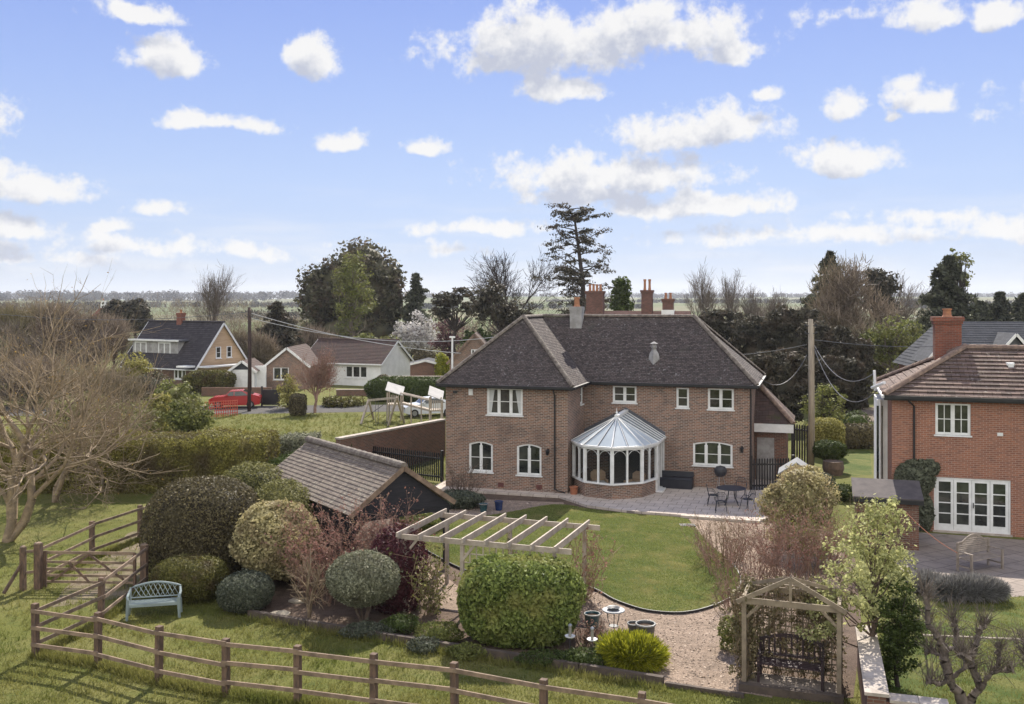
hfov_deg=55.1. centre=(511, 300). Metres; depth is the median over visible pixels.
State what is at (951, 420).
window
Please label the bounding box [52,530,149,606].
gate path
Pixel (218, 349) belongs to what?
window
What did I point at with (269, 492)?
clipped dome
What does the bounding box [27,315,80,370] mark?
bare tree
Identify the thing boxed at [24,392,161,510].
bare tree
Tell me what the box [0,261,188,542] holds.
bare tree
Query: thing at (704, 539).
tan shrub
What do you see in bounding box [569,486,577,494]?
plant pot
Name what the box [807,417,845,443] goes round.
topiary block
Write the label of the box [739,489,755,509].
patio chair
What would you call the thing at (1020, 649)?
pollarded apple tree
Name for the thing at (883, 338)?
willow
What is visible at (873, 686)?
brick garden wall
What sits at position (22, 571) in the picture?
gate post
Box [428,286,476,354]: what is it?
cedar
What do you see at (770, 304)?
bare tree
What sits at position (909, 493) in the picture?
bin store
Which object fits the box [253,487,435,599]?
pink shrub
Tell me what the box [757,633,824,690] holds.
garden bench
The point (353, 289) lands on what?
lime tree
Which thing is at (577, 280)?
tall pine
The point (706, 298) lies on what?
bare tree
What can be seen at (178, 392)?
wild shrub
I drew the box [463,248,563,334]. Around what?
bare oak
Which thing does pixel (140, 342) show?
window
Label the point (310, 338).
thicket
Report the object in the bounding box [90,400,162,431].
wild shrub
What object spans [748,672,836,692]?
arbor floor
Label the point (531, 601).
box block
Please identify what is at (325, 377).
pink tree
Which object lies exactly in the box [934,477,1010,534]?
french doors
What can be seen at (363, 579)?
globe shrub
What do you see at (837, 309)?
brown tree
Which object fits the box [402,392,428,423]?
play bridge
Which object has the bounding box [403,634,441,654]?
ground cover plant
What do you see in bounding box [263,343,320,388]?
brick bungalow
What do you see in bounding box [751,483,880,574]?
tan shrub
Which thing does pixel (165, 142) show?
sky
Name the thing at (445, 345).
plum tree
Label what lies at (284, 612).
stepping stone
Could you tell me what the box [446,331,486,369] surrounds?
red brick cottage
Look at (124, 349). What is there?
bare tree
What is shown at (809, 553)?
dogwood
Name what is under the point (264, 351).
thicket
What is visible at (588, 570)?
climbing plant
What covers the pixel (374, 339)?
overhead wire
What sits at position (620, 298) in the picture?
tree
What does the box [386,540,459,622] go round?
climbing plant
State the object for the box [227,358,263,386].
white garage
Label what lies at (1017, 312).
conifer
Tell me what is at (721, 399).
window
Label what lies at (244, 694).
grass tufts
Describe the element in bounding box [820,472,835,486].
border shrub
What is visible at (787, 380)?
overhead wire
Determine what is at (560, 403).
brick house
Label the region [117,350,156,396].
wild shrub
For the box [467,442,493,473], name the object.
window
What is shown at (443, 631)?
ground cover plant
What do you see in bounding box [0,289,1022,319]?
woods
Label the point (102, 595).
post and rail fence
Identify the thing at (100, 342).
bare tree
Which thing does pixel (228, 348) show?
window
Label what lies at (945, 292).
conifer
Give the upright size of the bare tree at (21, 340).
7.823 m
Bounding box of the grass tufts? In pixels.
[0,412,668,703]
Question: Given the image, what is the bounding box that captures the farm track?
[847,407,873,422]
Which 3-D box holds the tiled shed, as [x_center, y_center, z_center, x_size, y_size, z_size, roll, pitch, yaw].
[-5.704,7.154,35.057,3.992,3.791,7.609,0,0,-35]
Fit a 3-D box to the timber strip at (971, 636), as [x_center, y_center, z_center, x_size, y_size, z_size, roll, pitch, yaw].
[12.709,9.030,26.250,3.572,0.040,0.060,0,0,7]
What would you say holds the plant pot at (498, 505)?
on the gravel strip at (505, 507)
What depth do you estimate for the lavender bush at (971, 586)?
29.31 m
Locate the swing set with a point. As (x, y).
(392, 410)
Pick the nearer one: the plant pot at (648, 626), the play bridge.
the plant pot at (648, 626)
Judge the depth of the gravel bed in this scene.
30.07 m
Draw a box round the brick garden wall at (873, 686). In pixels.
[855,625,948,703]
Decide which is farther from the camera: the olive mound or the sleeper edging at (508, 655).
the olive mound
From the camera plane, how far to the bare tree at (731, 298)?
158.22 m
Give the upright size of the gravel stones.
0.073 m
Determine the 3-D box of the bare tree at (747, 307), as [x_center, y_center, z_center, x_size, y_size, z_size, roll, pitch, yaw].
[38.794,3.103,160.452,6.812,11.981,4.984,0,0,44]
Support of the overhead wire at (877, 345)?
attached to the utility pole at (811, 404)
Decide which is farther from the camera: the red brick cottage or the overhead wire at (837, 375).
the red brick cottage
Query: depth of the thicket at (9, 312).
119.03 m
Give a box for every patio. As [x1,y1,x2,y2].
[435,479,776,521]
[892,532,1023,596]
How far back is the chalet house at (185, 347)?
103.36 m
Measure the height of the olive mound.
1.380 m
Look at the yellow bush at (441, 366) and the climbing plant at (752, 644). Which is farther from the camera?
the yellow bush at (441, 366)
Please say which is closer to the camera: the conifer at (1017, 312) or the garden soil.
the garden soil
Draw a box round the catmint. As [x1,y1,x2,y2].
[443,489,486,509]
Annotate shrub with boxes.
[0,343,92,407]
[42,391,112,426]
[45,354,152,409]
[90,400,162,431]
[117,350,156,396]
[127,370,176,400]
[140,391,173,430]
[145,379,201,413]
[156,397,215,433]
[215,568,276,613]
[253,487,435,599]
[276,373,300,408]
[280,523,369,605]
[281,547,330,617]
[319,394,364,407]
[322,547,405,621]
[369,520,429,614]
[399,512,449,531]
[680,508,777,562]
[715,612,755,651]
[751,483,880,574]
[799,383,848,434]
[812,438,849,459]
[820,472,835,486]
[828,482,852,500]
[840,409,873,423]
[868,574,932,690]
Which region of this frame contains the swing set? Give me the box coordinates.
[360,396,404,425]
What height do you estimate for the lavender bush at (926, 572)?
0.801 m
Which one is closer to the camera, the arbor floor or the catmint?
the arbor floor
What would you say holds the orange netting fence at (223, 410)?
on the ground at (42, 510)
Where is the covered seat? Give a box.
[651,470,693,489]
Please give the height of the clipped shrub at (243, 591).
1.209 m
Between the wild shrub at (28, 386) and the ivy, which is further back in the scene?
the wild shrub at (28, 386)
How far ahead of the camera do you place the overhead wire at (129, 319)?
85.30 m
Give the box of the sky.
[0,0,1023,299]
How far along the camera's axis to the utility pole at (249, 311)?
79.90 m
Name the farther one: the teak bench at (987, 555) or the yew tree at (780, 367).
the yew tree at (780, 367)
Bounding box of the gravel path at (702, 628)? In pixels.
[587,578,771,697]
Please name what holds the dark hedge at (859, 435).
on the side lawn at (856, 462)
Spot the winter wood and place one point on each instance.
(230, 322)
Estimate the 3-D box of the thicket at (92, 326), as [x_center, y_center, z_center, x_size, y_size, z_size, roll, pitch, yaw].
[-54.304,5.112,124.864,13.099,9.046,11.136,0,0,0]
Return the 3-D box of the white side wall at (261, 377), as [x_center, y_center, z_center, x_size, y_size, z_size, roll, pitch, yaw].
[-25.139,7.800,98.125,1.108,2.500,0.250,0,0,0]
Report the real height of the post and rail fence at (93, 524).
1.355 m
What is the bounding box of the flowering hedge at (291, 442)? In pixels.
[278,430,321,459]
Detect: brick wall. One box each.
[201,387,271,395]
[335,419,445,465]
[336,389,366,395]
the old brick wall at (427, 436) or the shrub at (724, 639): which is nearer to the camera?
the shrub at (724, 639)
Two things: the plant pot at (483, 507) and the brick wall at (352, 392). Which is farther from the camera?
the brick wall at (352, 392)
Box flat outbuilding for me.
[410,357,436,375]
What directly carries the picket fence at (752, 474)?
on the patio at (672, 502)
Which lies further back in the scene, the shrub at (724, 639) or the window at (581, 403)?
the window at (581, 403)
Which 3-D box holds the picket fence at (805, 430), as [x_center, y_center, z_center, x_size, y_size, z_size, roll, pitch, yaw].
[15.561,7.790,52.536,0.115,2.520,1.391,0,0,-39]
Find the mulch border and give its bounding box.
[689,518,840,588]
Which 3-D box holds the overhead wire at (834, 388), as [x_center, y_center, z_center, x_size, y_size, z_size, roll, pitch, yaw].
[15.875,3.661,47.014,0.040,2.168,10.000,0,0,2]
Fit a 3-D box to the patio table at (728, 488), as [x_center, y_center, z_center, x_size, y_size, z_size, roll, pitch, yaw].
[9.622,8.588,43.055,1.280,0.740,1.280,0,0,0]
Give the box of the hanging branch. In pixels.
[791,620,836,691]
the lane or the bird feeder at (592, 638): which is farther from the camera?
the lane
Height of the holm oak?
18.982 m
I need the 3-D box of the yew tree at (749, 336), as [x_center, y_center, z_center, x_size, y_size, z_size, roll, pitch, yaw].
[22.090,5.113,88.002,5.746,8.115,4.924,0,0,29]
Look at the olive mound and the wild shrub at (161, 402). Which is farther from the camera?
the wild shrub at (161, 402)
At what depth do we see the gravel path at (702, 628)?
25.86 m
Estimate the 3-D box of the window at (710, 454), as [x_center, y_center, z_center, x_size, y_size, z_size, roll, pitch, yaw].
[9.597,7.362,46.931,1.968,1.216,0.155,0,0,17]
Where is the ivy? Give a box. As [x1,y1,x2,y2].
[893,458,940,531]
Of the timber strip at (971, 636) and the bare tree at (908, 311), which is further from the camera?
the bare tree at (908, 311)
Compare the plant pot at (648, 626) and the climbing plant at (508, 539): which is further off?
the climbing plant at (508, 539)
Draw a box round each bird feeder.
[565,624,574,637]
[587,627,596,649]
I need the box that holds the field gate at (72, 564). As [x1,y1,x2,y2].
[43,550,135,586]
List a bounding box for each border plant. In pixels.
[574,616,612,646]
[709,570,756,612]
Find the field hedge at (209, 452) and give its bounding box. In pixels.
[0,426,282,493]
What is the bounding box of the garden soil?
[224,491,860,697]
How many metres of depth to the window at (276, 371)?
100.07 m
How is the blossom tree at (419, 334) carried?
on the ground at (42, 510)
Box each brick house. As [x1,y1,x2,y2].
[435,297,795,499]
[871,309,1023,536]
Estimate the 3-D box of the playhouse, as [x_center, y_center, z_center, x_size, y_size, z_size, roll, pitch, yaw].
[12.312,7.965,42.410,1.540,2.170,1.500,0,0,17]
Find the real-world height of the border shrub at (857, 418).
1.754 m
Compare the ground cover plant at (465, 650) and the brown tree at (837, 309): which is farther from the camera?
the brown tree at (837, 309)
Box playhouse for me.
[778,457,813,479]
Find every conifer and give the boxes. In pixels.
[255,301,304,355]
[391,272,435,356]
[798,250,877,336]
[888,254,982,369]
[969,300,992,320]
[987,291,1013,320]
[994,293,1023,320]
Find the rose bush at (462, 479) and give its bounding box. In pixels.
[441,460,489,492]
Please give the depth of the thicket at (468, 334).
103.49 m
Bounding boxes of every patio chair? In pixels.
[706,484,718,505]
[714,492,727,512]
[734,477,746,498]
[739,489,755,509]
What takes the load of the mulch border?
on the garden soil
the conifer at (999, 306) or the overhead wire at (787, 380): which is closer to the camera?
the overhead wire at (787, 380)
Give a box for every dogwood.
[685,519,803,586]
[722,495,871,579]
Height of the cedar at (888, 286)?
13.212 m
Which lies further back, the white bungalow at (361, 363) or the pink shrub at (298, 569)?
the white bungalow at (361, 363)
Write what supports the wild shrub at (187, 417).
on the ground at (42, 510)
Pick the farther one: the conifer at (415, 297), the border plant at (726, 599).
the conifer at (415, 297)
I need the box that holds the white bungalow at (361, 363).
[311,338,413,385]
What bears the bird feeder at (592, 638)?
on the garden soil
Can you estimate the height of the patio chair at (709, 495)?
0.916 m
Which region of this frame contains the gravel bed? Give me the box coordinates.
[416,562,457,611]
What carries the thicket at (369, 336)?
on the ground at (42, 510)
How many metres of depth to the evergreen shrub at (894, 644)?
22.85 m
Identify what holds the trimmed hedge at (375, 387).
on the ground at (42, 510)
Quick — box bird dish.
[607,605,619,610]
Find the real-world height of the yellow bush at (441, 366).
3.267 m
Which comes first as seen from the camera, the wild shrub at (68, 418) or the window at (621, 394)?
the window at (621, 394)
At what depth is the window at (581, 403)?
48.33 m
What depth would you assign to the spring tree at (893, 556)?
23.07 m
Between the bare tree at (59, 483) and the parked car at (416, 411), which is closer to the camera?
the bare tree at (59, 483)
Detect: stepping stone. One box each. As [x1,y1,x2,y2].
[270,610,290,615]
[288,597,305,603]
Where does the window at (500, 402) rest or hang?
in the brick house at (560, 403)
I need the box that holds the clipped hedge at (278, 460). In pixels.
[268,441,351,471]
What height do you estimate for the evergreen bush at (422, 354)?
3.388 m
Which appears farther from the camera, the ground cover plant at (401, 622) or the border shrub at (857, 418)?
the border shrub at (857, 418)
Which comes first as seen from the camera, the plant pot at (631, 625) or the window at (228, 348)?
the plant pot at (631, 625)
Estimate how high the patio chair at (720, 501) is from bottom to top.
0.916 m
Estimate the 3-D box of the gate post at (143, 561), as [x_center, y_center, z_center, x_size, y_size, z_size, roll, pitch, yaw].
[-11.574,8.345,30.883,0.249,1.410,0.249,0,0,25]
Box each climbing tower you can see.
[365,382,404,420]
[428,386,443,420]
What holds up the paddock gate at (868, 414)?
on the ground at (42, 510)
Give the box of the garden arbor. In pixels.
[736,576,847,703]
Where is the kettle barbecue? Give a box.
[714,465,726,490]
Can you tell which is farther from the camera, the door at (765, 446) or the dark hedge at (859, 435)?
the dark hedge at (859, 435)
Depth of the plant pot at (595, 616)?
26.62 m
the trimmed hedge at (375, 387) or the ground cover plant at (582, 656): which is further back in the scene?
the trimmed hedge at (375, 387)
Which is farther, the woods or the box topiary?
the woods
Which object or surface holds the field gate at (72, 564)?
attached to the gate post at (38, 565)
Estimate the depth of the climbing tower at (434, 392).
69.66 m
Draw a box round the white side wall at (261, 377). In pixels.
[255,366,265,386]
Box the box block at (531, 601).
[455,551,589,650]
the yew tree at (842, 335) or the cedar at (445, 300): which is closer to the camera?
the yew tree at (842, 335)
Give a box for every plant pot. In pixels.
[479,503,487,511]
[494,500,502,510]
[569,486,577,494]
[584,611,600,633]
[627,620,635,632]
[635,620,655,637]
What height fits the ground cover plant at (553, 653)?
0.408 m
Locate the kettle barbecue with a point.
(720, 471)
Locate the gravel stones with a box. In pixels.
[452,499,840,694]
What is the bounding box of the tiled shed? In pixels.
[271,436,455,570]
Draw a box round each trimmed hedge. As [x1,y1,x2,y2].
[181,369,236,393]
[363,375,445,401]
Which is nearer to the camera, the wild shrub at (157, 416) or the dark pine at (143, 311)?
the wild shrub at (157, 416)
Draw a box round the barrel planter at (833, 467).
[822,459,843,475]
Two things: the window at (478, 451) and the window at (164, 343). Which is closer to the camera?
the window at (478, 451)
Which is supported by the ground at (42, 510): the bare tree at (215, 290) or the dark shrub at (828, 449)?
the bare tree at (215, 290)
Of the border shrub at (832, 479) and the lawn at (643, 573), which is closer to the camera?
the lawn at (643, 573)
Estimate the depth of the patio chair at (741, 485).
44.58 m
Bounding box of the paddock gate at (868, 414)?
[857,408,873,422]
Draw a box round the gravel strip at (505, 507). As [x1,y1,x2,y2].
[449,499,564,514]
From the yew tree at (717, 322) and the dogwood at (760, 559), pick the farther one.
the yew tree at (717, 322)
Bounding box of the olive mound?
[148,552,230,602]
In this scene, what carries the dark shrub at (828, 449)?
in the barrel planter at (833, 467)
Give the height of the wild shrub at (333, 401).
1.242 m
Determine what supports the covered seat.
on the patio at (672, 502)
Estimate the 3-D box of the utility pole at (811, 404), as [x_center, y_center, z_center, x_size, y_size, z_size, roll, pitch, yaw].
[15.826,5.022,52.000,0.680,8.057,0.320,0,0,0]
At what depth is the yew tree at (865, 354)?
83.29 m
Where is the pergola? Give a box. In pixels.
[396,508,599,611]
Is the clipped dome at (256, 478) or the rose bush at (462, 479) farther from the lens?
the rose bush at (462, 479)
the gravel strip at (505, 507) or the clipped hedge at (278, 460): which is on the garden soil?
the gravel strip at (505, 507)
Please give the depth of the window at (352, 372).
104.19 m
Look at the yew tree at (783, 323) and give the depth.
83.20 m
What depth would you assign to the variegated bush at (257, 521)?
30.15 m
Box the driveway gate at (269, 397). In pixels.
[261,386,279,405]
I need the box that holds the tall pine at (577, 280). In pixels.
[525,202,616,313]
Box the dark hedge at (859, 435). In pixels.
[840,421,873,448]
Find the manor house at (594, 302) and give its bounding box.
[585,279,690,316]
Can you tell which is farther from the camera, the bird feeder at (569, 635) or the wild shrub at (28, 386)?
the wild shrub at (28, 386)
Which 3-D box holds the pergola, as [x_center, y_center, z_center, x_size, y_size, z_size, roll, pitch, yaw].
[-0.366,7.865,29.023,5.300,2.370,3.530,0,0,20]
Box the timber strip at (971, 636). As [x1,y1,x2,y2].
[923,634,1019,639]
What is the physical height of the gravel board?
0.100 m
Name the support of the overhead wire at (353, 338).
attached to the utility pole at (249, 311)
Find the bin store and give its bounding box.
[851,477,923,550]
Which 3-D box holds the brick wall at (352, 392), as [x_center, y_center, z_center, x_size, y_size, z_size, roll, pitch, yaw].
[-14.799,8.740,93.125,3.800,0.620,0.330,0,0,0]
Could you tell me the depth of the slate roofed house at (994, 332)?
66.41 m
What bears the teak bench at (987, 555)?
on the neighbour patio at (932, 553)
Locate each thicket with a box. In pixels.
[0,296,90,364]
[47,306,135,368]
[230,323,281,364]
[291,320,339,346]
[353,333,407,349]
[459,327,493,344]
[866,353,888,392]
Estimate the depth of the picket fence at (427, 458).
49.20 m
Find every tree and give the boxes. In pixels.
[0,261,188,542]
[0,317,45,362]
[0,329,155,502]
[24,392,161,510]
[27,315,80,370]
[63,326,113,372]
[90,318,137,367]
[192,263,243,320]
[283,340,344,412]
[330,249,378,337]
[389,310,441,357]
[427,318,465,366]
[465,279,533,334]
[608,276,634,310]
[677,258,735,316]
[699,307,746,342]
[716,269,746,312]
[727,313,775,358]
[736,283,765,324]
[748,346,815,422]
[756,287,797,315]
[760,302,820,354]
[795,251,909,336]
[796,320,861,398]
[800,493,923,647]
[814,354,869,421]
[853,333,875,397]
[868,270,931,334]
[910,568,1023,703]
[911,596,941,655]
[950,248,975,302]
[992,620,1023,669]
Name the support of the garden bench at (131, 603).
on the ground at (42, 510)
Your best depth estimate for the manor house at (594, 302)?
87.26 m
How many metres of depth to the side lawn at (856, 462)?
54.41 m
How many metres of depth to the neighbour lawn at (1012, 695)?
24.31 m
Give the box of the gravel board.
[665,681,743,698]
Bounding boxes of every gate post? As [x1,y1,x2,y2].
[2,545,33,593]
[34,542,42,589]
[140,543,147,587]
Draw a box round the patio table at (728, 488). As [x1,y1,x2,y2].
[717,485,745,505]
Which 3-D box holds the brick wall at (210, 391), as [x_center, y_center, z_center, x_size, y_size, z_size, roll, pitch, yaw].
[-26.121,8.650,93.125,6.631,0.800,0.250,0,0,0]
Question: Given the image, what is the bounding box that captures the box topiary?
[288,393,307,415]
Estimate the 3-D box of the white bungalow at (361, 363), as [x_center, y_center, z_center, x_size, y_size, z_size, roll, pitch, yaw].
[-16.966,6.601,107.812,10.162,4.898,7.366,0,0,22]
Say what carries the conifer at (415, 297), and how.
on the ground at (42, 510)
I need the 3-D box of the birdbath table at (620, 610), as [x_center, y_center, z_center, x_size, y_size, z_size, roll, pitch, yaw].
[2.740,8.699,26.482,0.620,0.717,0.620,0,0,0]
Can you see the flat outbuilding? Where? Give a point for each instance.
(423, 367)
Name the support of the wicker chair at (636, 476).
on the brick house at (560, 403)
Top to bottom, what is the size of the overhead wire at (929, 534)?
0.780 m
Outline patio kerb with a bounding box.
[681,514,760,523]
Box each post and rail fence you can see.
[31,603,671,703]
[37,547,147,643]
[43,504,159,573]
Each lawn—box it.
[412,504,739,611]
[841,448,871,477]
[881,591,1023,703]
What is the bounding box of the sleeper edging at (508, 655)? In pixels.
[248,609,663,684]
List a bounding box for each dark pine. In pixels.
[99,299,126,351]
[120,298,154,338]
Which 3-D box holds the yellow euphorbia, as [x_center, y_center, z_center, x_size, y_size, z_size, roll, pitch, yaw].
[2.974,8.558,24.217,1.689,0.972,1.706,0,0,-39]
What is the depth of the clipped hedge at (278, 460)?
45.22 m
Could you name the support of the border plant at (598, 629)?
on the garden soil
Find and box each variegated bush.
[227,497,322,583]
[753,463,841,548]
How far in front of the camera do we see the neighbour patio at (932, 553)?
34.36 m
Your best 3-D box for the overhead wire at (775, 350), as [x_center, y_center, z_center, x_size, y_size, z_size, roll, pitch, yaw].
[13.033,3.061,63.499,0.036,1.469,23.582,0,0,-13]
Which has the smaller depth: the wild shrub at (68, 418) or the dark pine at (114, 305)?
the wild shrub at (68, 418)
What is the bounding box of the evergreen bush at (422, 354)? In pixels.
[413,348,436,360]
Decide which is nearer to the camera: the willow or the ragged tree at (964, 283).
the willow
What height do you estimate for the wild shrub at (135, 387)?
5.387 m
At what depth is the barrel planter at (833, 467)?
50.59 m
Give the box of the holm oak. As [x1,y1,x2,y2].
[293,236,408,338]
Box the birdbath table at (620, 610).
[602,607,624,631]
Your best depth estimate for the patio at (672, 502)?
43.67 m
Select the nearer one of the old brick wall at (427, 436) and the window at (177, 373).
the old brick wall at (427, 436)
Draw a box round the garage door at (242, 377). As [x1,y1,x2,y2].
[233,372,252,386]
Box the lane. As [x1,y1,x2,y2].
[5,405,399,415]
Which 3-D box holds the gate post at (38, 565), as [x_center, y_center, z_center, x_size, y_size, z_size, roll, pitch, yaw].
[-14.860,8.310,30.791,0.262,1.480,0.262,0,0,25]
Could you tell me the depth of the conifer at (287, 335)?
117.39 m
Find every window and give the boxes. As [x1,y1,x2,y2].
[135,341,146,352]
[158,342,170,352]
[174,370,185,379]
[215,347,221,358]
[226,346,232,357]
[273,368,288,379]
[345,366,366,378]
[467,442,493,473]
[485,388,523,416]
[515,444,541,476]
[580,388,583,405]
[611,386,637,403]
[675,388,689,408]
[692,442,733,467]
[707,388,734,410]
[934,403,971,437]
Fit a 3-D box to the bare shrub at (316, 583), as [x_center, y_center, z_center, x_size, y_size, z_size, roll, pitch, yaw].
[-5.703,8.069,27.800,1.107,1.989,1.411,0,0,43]
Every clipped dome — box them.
[136,475,261,574]
[220,460,283,495]
[253,478,313,516]
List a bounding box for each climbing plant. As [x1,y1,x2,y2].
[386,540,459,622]
[494,523,521,553]
[562,525,624,601]
[707,565,857,682]
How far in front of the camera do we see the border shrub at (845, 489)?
44.07 m
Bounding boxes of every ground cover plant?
[336,618,395,638]
[380,612,420,634]
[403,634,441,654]
[413,618,465,641]
[442,639,486,661]
[510,647,575,666]
[560,643,605,665]
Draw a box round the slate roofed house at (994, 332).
[893,321,1023,367]
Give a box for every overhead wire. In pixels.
[2,312,244,319]
[252,313,460,353]
[252,318,492,341]
[743,344,806,354]
[760,355,806,384]
[814,345,872,381]
[814,349,876,401]
[817,340,932,346]
[906,512,956,552]
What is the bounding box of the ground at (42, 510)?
[0,296,1023,703]
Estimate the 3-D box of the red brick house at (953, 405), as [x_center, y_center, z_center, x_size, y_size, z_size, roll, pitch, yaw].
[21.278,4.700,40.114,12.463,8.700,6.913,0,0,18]
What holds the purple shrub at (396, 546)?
on the garden soil
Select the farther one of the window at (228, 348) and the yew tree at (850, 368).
the window at (228, 348)
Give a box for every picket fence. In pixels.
[372,446,443,481]
[750,455,794,489]
[791,424,814,465]
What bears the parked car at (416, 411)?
on the ground at (42, 510)
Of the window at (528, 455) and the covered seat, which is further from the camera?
the covered seat
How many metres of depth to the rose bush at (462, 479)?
44.35 m
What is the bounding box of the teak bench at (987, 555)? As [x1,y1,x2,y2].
[956,534,1003,572]
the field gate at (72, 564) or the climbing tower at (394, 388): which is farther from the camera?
the climbing tower at (394, 388)
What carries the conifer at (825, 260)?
on the ground at (42, 510)
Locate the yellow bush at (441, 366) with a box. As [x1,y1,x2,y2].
[434,352,449,375]
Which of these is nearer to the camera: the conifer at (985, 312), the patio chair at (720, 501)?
the patio chair at (720, 501)
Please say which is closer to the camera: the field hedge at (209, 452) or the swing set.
the field hedge at (209, 452)
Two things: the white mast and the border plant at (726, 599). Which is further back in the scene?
the white mast
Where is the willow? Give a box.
[858,314,925,372]
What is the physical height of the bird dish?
0.065 m
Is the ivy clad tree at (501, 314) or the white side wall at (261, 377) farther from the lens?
the ivy clad tree at (501, 314)
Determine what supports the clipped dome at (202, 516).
on the ground at (42, 510)
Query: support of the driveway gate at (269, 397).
on the lane
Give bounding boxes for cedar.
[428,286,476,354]
[862,267,904,350]
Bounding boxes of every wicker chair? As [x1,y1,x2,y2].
[590,469,607,482]
[624,471,645,482]
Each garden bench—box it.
[125,581,182,620]
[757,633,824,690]
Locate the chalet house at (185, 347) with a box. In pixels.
[118,310,246,387]
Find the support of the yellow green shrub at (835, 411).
on the ground at (42, 510)
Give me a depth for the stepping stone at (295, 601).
29.37 m
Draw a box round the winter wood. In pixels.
[0,292,1010,345]
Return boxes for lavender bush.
[905,567,942,593]
[929,570,1013,604]
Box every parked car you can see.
[208,389,261,408]
[404,396,445,416]
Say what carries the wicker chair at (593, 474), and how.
on the brick house at (560, 403)
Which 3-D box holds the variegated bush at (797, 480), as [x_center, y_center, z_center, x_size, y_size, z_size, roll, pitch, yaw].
[10.448,7.556,35.899,2.804,3.210,2.692,0,0,39]
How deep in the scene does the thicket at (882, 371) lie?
95.02 m
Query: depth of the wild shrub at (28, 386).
82.59 m
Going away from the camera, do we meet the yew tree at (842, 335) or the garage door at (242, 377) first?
the yew tree at (842, 335)
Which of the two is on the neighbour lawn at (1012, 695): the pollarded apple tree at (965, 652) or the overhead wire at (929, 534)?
the pollarded apple tree at (965, 652)
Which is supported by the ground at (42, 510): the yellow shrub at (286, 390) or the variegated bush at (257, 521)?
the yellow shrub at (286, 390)
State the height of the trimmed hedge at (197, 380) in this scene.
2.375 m
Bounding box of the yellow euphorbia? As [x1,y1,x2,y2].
[593,626,672,673]
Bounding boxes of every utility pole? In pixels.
[245,307,252,410]
[805,319,816,465]
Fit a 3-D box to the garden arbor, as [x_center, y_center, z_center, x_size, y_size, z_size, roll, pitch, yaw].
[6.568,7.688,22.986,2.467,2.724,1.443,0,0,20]
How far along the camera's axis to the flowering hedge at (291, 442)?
50.83 m
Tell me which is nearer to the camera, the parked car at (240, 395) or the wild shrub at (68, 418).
the wild shrub at (68, 418)
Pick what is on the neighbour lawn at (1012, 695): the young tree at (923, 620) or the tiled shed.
the young tree at (923, 620)
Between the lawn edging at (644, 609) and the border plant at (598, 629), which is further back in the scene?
the lawn edging at (644, 609)
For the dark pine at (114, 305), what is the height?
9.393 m
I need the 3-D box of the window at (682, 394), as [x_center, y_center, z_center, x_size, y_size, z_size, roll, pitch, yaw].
[8.251,4.730,47.408,0.720,1.022,0.308,0,0,14]
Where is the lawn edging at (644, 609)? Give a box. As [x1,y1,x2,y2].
[418,545,740,614]
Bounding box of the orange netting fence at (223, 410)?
[204,400,237,416]
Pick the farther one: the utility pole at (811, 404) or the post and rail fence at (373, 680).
the utility pole at (811, 404)
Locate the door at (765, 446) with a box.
[757,437,773,479]
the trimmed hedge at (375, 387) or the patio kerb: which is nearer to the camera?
the patio kerb
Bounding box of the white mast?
[449,336,454,368]
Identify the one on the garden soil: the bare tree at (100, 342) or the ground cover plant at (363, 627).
the ground cover plant at (363, 627)

